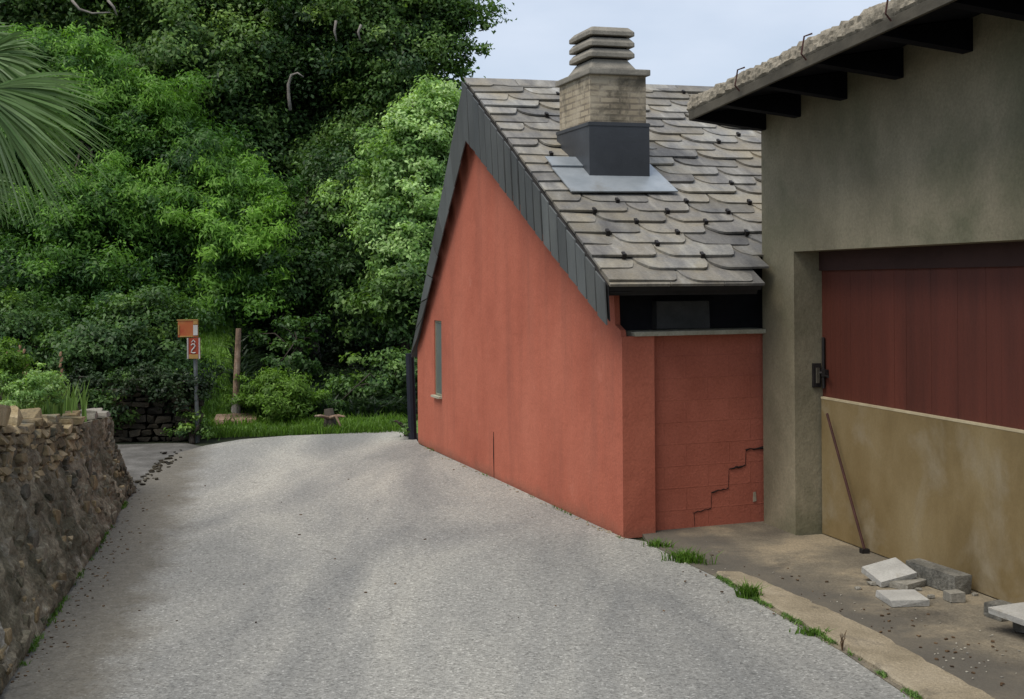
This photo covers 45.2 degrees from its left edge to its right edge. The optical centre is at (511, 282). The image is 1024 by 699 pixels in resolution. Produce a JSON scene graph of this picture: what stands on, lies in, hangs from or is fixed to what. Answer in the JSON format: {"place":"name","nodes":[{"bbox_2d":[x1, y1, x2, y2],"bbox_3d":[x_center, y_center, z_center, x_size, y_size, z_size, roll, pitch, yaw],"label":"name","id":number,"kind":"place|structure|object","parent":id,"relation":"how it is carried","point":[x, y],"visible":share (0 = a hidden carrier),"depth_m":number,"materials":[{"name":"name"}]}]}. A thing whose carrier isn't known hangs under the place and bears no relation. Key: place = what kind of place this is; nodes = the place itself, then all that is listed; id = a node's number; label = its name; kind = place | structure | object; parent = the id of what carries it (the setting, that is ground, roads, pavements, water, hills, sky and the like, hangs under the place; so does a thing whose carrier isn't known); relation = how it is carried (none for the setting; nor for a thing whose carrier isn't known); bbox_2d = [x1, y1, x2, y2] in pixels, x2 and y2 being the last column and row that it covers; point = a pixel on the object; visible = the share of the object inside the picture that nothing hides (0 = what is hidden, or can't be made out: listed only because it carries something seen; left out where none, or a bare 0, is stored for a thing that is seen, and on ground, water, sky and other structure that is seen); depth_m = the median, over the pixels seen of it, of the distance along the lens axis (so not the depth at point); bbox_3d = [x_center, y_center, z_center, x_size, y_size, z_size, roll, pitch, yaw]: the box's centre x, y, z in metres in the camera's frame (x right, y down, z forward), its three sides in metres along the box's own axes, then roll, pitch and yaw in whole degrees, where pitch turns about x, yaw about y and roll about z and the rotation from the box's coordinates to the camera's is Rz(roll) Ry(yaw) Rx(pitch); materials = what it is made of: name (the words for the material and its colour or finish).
{"place":"outdoors","nodes":[
{"label":"outdoors","id":0,"kind":"place"},
{"bbox_2d":[118,443,200,485],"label":"path","id":1,"kind":"structure","parent":0,"point":[140,460],"depth_m":14.62,"materials":[{"name":"stone"}]},
{"bbox_2d":[132,449,181,487],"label":"path gravel","id":2,"kind":"structure","parent":1,"relation":"on","point":[158,468],"depth_m":13.47,"materials":[{"name":"grey gravel"}]},
{"bbox_2d":[27,239,384,426],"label":"hillside","id":3,"kind":"structure","parent":0,"point":[250,331],"depth_m":21.71,"materials":[{"name":"green plant"}]},
{"bbox_2d":[0,0,177,239],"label":"broadleaf tree","id":4,"kind":"object","parent":3,"relation":"on","point":[26,13],"visible":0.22,"depth_m":24.04,"materials":[{"name":"green plant"}]},
{"bbox_2d":[0,20,334,342],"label":"leafy tree","id":5,"kind":"object","parent":3,"relation":"on","point":[176,195],"visible":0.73,"depth_m":20.48,"materials":[{"name":"green plant"}]},
{"bbox_2d":[39,0,339,254],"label":"broadleaf tree","id":6,"kind":"object","parent":3,"relation":"on","point":[187,35],"visible":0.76,"depth_m":23.62,"materials":[{"name":"green plant"}]},
{"bbox_2d":[150,276,417,433],"bbox_3d":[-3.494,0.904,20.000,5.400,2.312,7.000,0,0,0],"label":"grass bank","id":7,"kind":"structure","parent":3,"relation":"on","point":[223,351],"depth_m":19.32,"materials":[{"name":"green plant"}]},
{"bbox_2d":[231,328,240,413],"bbox_3d":[-3.873,1.388,17.612,0.296,1.475,0.133,0,0,0],"label":"wooden post","id":8,"kind":"object","parent":7,"relation":"on","point":[236,386],"visible":0.65,"depth_m":17.57,"materials":[{"name":"brown wood"}]},
{"bbox_2d":[215,413,257,423],"bbox_3d":[-3.899,1.921,17.392,0.583,0.121,0.356,0,0,-7],"label":"stone step","id":9,"kind":"object","parent":7,"relation":"on","point":[221,418],"visible":0.66,"depth_m":17.33,"materials":[{"name":"beige stone"}]},
{"bbox_2d":[247,310,330,385],"bbox_3d":[-3.426,1.212,19.484,1.341,1.564,1.206,0,0,-26],"label":"shrub","id":10,"kind":"object","parent":3,"relation":"on","point":[295,336],"visible":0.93,"depth_m":19.42,"materials":[{"name":"green plant"}]},
{"bbox_2d":[186,130,408,360],"bbox_3d":[-3.339,-0.453,22.393,4.633,4.825,4.620,0,0,0],"label":"broadleaf tree","id":11,"kind":"object","parent":3,"relation":"on","point":[321,285],"visible":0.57,"depth_m":21.36,"materials":[{"name":"green plant"}]},
{"bbox_2d":[253,310,366,367],"bbox_3d":[-3.937,1.305,23.314,2.993,1.797,3.592,0,0,40],"label":"shrub","id":12,"kind":"object","parent":3,"relation":"on","point":[290,352],"visible":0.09,"depth_m":22.92,"materials":[{"name":"green plant"}]},
{"bbox_2d":[209,309,417,417],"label":"undergrowth","id":13,"kind":"object","parent":3,"relation":"on","point":[372,404],"visible":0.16,"depth_m":19.11,"materials":[{"name":"green plant"}]},
{"bbox_2d":[194,0,465,315],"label":"broadleaf tree","id":14,"kind":"object","parent":3,"relation":"on","point":[317,105],"visible":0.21,"depth_m":24.20,"materials":[{"name":"green plant"}]},
{"bbox_2d":[315,408,344,433],"bbox_3d":[-2.453,1.889,16.740,0.413,0.357,0.328,0,0,0],"label":"tree stump","id":15,"kind":"object","parent":3,"relation":"on","point":[329,416],"visible":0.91,"depth_m":16.71,"materials":[{"name":"brown wood"}]},
{"bbox_2d":[308,331,391,375],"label":"shrub","id":16,"kind":"object","parent":3,"relation":"on","point":[338,347],"visible":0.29,"depth_m":21.35,"materials":[{"name":"green plant"}]},
{"bbox_2d":[312,345,417,414],"bbox_3d":[-2.085,1.535,18.455,2.414,1.165,1.652,0,0,-31],"label":"shrub","id":17,"kind":"object","parent":3,"relation":"on","point":[393,372],"visible":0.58,"depth_m":18.37,"materials":[{"name":"green plant"}]},
{"bbox_2d":[309,70,461,364],"bbox_3d":[-1.636,-0.878,21.536,2.834,5.632,3.294,0,0,33],"label":"maple tree","id":18,"kind":"object","parent":3,"relation":"on","point":[398,203],"visible":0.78,"depth_m":20.91,"materials":[{"name":"green plant"}]},
{"bbox_2d":[255,0,516,355],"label":"broadleaf tree","id":19,"kind":"object","parent":3,"relation":"on","point":[388,41],"visible":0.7,"depth_m":23.98,"materials":[{"name":"green plant"}]},
{"bbox_2d":[344,258,428,352],"bbox_3d":[-1.514,0.790,19.904,2.164,2.377,2.302,0,0,-36],"label":"shrub","id":20,"kind":"object","parent":3,"relation":"on","point":[398,302],"visible":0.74,"depth_m":19.53,"materials":[{"name":"green plant"}]},
{"bbox_2d":[319,61,485,325],"bbox_3d":[-3.604,-1.864,31.729,6.870,8.882,7.175,0,0,0],"label":"broadleaf tree","id":21,"kind":"object","parent":3,"relation":"on","point":[472,71],"depth_m":33.65,"materials":[{"name":"green plant"}]},
{"bbox_2d":[115,433,643,540],"bbox_3d":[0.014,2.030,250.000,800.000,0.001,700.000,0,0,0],"label":"ground","id":22,"kind":"structure","parent":0,"point":[204,441],"depth_m":15.97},
{"bbox_2d":[0,282,116,375],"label":"shrub","id":23,"kind":"object","parent":22,"relation":"on","point":[15,323],"visible":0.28,"depth_m":17.65,"materials":[{"name":"green plant"}]},
{"bbox_2d":[0,404,135,694],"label":"stone wall","id":24,"kind":"structure","parent":22,"relation":"on","point":[67,488],"depth_m":8.25,"materials":[{"name":"grey stone"}]},
{"bbox_2d":[0,361,69,404],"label":"bed herb","id":25,"kind":"object","parent":24,"relation":"on","point":[59,382],"visible":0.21,"depth_m":10.03,"materials":[{"name":"green plant"}]},
{"bbox_2d":[44,358,111,401],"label":"shrub","id":26,"kind":"object","parent":22,"relation":"on","point":[80,373],"visible":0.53,"depth_m":15.91,"materials":[{"name":"green plant"}]},
{"bbox_2d":[0,376,206,441],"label":"stone wall","id":27,"kind":"structure","parent":22,"relation":"on","point":[153,422],"depth_m":15.96,"materials":[{"name":"grey stone"}]},
{"bbox_2d":[70,371,145,436],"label":"shrub","id":28,"kind":"object","parent":27,"relation":"on","point":[100,402],"visible":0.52,"depth_m":15.80,"materials":[{"name":"green plant"}]},
{"bbox_2d":[103,356,231,414],"bbox_3d":[-4.447,1.578,15.880,1.442,1.249,1.167,0,0,0],"label":"shrub","id":29,"kind":"object","parent":27,"relation":"on","point":[159,380],"visible":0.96,"depth_m":15.84,"materials":[{"name":"green plant"}]},
{"bbox_2d":[24,279,233,380],"bbox_3d":[-5.487,1.076,17.636,2.853,2.248,2.289,0,0,-32],"label":"shrub","id":30,"kind":"object","parent":22,"relation":"on","point":[126,331],"visible":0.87,"depth_m":17.25,"materials":[{"name":"green plant"}]},
{"bbox_2d":[177,319,200,442],"bbox_3d":[-4.155,1.275,15.866,0.296,1.610,0.096,0,0,0],"label":"signpost","id":31,"kind":"object","parent":22,"relation":"on","point":[187,327],"visible":0.99,"depth_m":15.83,"materials":[{"name":"metal"}]},
{"bbox_2d":[160,407,218,443],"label":"shrub","id":32,"kind":"object","parent":22,"relation":"on","point":[191,431],"visible":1,"depth_m":15.75,"materials":[{"name":"green plant"}]},
{"bbox_2d":[215,363,331,422],"bbox_3d":[-3.457,1.623,17.599,1.674,0.924,1.389,0,0,41],"label":"shrub","id":33,"kind":"object","parent":22,"relation":"on","point":[272,393],"visible":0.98,"depth_m":17.34,"materials":[{"name":"green plant"}]},
{"bbox_2d":[201,419,405,437],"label":"verge grass","id":34,"kind":"structure","parent":22,"relation":"on","point":[272,430],"depth_m":16.47,"materials":[{"name":"green plant"}]},
{"bbox_2d":[389,414,417,436],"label":"shrub","id":35,"kind":"object","parent":22,"relation":"on","point":[405,427],"visible":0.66,"depth_m":15.98,"materials":[{"name":"green plant"}]},
{"bbox_2d":[686,0,1023,602],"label":"garage","id":36,"kind":"structure","parent":22,"relation":"on","point":[892,155],"depth_m":8.41,"materials":[{"name":"paint"}]},
{"bbox_2d":[812,241,1023,602],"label":"door","id":37,"kind":"structure","parent":36,"relation":"in","point":[922,371],"depth_m":8.34,"materials":[{"name":"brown wood"}]},
{"bbox_2d":[0,430,909,698],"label":"road","id":38,"kind":"structure","parent":0,"point":[606,627],"depth_m":7.70,"materials":[{"name":"grey asphalt"}]},
{"bbox_2d":[10,488,169,682],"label":"wall crumbs","id":39,"kind":"object","parent":38,"relation":"on","point":[84,595],"depth_m":7.95,"materials":[{"name":"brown stone"}]},
{"bbox_2d":[18,447,619,665],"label":"foot weeds","id":40,"kind":"object","parent":38,"relation":"on","point":[37,638],"visible":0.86,"depth_m":7.60,"materials":[{"name":"green plant"}]},
{"bbox_2d":[138,469,664,624],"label":"road litter","id":41,"kind":"object","parent":38,"relation":"on","point":[335,558],"visible":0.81,"depth_m":8.46,"materials":[{"name":"brown plant"}]},
{"bbox_2d":[419,444,624,540],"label":"render crumbs","id":42,"kind":"object","parent":38,"relation":"on","point":[608,531],"visible":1,"depth_m":10.38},
{"bbox_2d":[727,577,771,599],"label":"grass tuft","id":43,"kind":"object","parent":38,"relation":"on","point":[745,591],"visible":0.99,"depth_m":7.75,"materials":[{"name":"green plant"}]},
{"bbox_2d":[712,573,921,698],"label":"joint moss","id":44,"kind":"object","parent":38,"relation":"on","point":[910,693],"visible":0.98,"depth_m":7.16,"materials":[{"name":"green plant"}]},
{"bbox_2d":[108,0,889,88],"label":"sky","id":45,"kind":"structure","parent":0,"point":[680,42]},
{"bbox_2d":[406,26,768,537],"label":"red house","id":46,"kind":"structure","parent":0,"point":[587,345],"depth_m":11.05,"materials":[{"name":"paint"}]},
{"bbox_2d":[431,320,441,398],"bbox_3d":[-0.892,0.912,14.699,0.076,0.918,0.338,0,0,-19],"label":"window","id":47,"kind":"structure","parent":46,"relation":"in","point":[438,346],"depth_m":14.75,"materials":[{"name":"grey glass"}]},
{"bbox_2d":[642,521,1023,698],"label":"driveway","id":48,"kind":"structure","parent":0,"point":[761,550],"depth_m":7.71,"materials":[{"name":"concrete"}]},
{"bbox_2d":[643,537,679,547],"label":"grass tuft","id":49,"kind":"object","parent":48,"relation":"on","point":[655,543],"visible":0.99,"depth_m":9.28,"materials":[{"name":"green plant"}]},
{"bbox_2d":[657,546,722,564],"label":"grass tuft","id":50,"kind":"object","parent":48,"relation":"on","point":[688,557],"visible":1,"depth_m":8.75,"materials":[{"name":"green plant"}]},
{"bbox_2d":[789,624,835,637],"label":"grass tuft","id":51,"kind":"object","parent":48,"relation":"on","point":[810,632],"visible":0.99,"depth_m":6.94,"materials":[{"name":"green plant"}]},
{"bbox_2d":[840,630,846,650],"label":"dry weed","id":52,"kind":"object","parent":48,"relation":"on","point":[842,641],"visible":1,"depth_m":6.63,"materials":[{"name":"brown plant"}]},
{"bbox_2d":[682,549,1006,685],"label":"leaf litter","id":53,"kind":"object","parent":48,"relation":"on","point":[972,672],"visible":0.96,"depth_m":6.87,"materials":[{"name":"brown plant"}]},
{"bbox_2d":[826,413,869,553],"bbox_3d":[2.511,1.490,9.240,0.059,0.973,0.547,0,0,-14],"label":"prop rod","id":54,"kind":"object","parent":48,"relation":"on","point":[863,550],"visible":1,"depth_m":9.19,"materials":[{"name":"wood"}]},
{"bbox_2d":[677,541,1019,678],"bbox_3d":[1.817,1.977,7.724,1.028,0.006,3.380,0,0,-24],"label":"grit","id":55,"kind":"object","parent":48,"relation":"on","point":[917,636],"visible":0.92,"depth_m":6.65,"materials":[{"name":"gravel"}]},
{"bbox_2d":[716,571,994,698],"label":"kerb","id":56,"kind":"structure","parent":48,"relation":"on","point":[905,667],"depth_m":6.62,"materials":[{"name":"concrete"}]},
{"bbox_2d":[867,581,876,585],"bbox_3d":[2.352,1.965,8.050,0.055,0.023,0.047,0,0,-16],"label":"paver chip","id":57,"kind":"object","parent":48,"relation":"on","point":[873,583],"visible":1,"depth_m":8.03,"materials":[{"name":"grey concrete"}]},
{"bbox_2d":[875,589,929,606],"bbox_3d":[2.421,1.954,7.633,0.247,0.041,0.266,0,0,-4],"label":"paver","id":58,"kind":"object","parent":48,"relation":"on","point":[904,598],"visible":1,"depth_m":7.57,"materials":[{"name":"concrete"}]},
{"bbox_2d":[886,577,926,588],"bbox_3d":[2.560,1.954,8.030,0.227,0.040,0.198,0,0,-40],"label":"paver","id":59,"kind":"object","parent":48,"relation":"on","point":[914,583],"visible":0.72,"depth_m":7.96,"materials":[{"name":"grey concrete"}]},
{"bbox_2d":[861,557,916,587],"bbox_3d":[2.487,1.908,8.116,0.268,0.133,0.246,0,0,-16],"label":"paver","id":60,"kind":"object","parent":59,"relation":"on","point":[884,573],"visible":1,"depth_m":8.09,"materials":[{"name":"concrete"}]},
{"bbox_2d":[906,558,971,593],"bbox_3d":[2.769,1.910,8.012,0.126,0.124,0.498,0,0,-21],"label":"kerbstone","id":61,"kind":"object","parent":48,"relation":"on","point":[938,576],"visible":0.84,"depth_m":7.92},
{"bbox_2d":[943,589,965,602],"bbox_3d":[2.743,1.943,7.638,0.100,0.059,0.096,0,0,-12],"label":"brick","id":62,"kind":"object","parent":48,"relation":"on","point":[955,596],"visible":1,"depth_m":7.60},
{"bbox_2d":[984,600,1013,620],"bbox_3d":[2.879,1.929,7.260,0.129,0.085,0.146,0,0,-24],"label":"block","id":63,"kind":"object","parent":48,"relation":"on","point":[987,604],"depth_m":7.26,"materials":[{"name":"grey concrete"}]},
{"bbox_2d":[988,602,1023,625],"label":"paving slab","id":64,"kind":"object","parent":63,"relation":"on","point":[1014,612],"depth_m":6.91,"materials":[{"name":"concrete"}]},
{"bbox_2d":[1013,622,1023,632],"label":"stone","id":65,"kind":"object","parent":48,"relation":"on","point":[1019,628],"visible":0.56,"depth_m":6.92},
{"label":"garden bed","id":66,"kind":"structure","parent":0,"visible":0},
{"bbox_2d":[0,336,39,384],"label":"bed herb","id":67,"kind":"object","parent":66,"relation":"on","point":[12,359],"visible":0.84,"depth_m":9.83,"materials":[{"name":"green plant"}]},
{"bbox_2d":[0,345,50,412],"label":"iris plant","id":68,"kind":"object","parent":66,"relation":"on","point":[6,396],"visible":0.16,"depth_m":10.40,"materials":[{"name":"green plant"}]},
{"bbox_2d":[0,366,63,408],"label":"bed herb","id":69,"kind":"object","parent":66,"relation":"on","point":[26,385],"visible":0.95,"depth_m":9.69,"materials":[{"name":"green plant"}]},
{"bbox_2d":[0,22,115,228],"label":"fan palm","id":70,"kind":"object","parent":66,"relation":"on","point":[26,100],"visible":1,"depth_m":8.12,"materials":[{"name":"green plant"}]},
{"bbox_2d":[22,351,93,421],"bbox_3d":[-3.954,0.888,10.540,0.788,0.596,0.613,0,0,33],"label":"iris plant","id":71,"kind":"object","parent":66,"relation":"on","point":[59,408],"visible":0.38,"depth_m":10.61,"materials":[{"name":"green plant"}]},
{"bbox_2d":[62,381,88,410],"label":"iris plant","id":72,"kind":"object","parent":66,"relation":"on","point":[73,394],"visible":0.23,"depth_m":11.20,"materials":[{"name":"green plant"}]}
]}

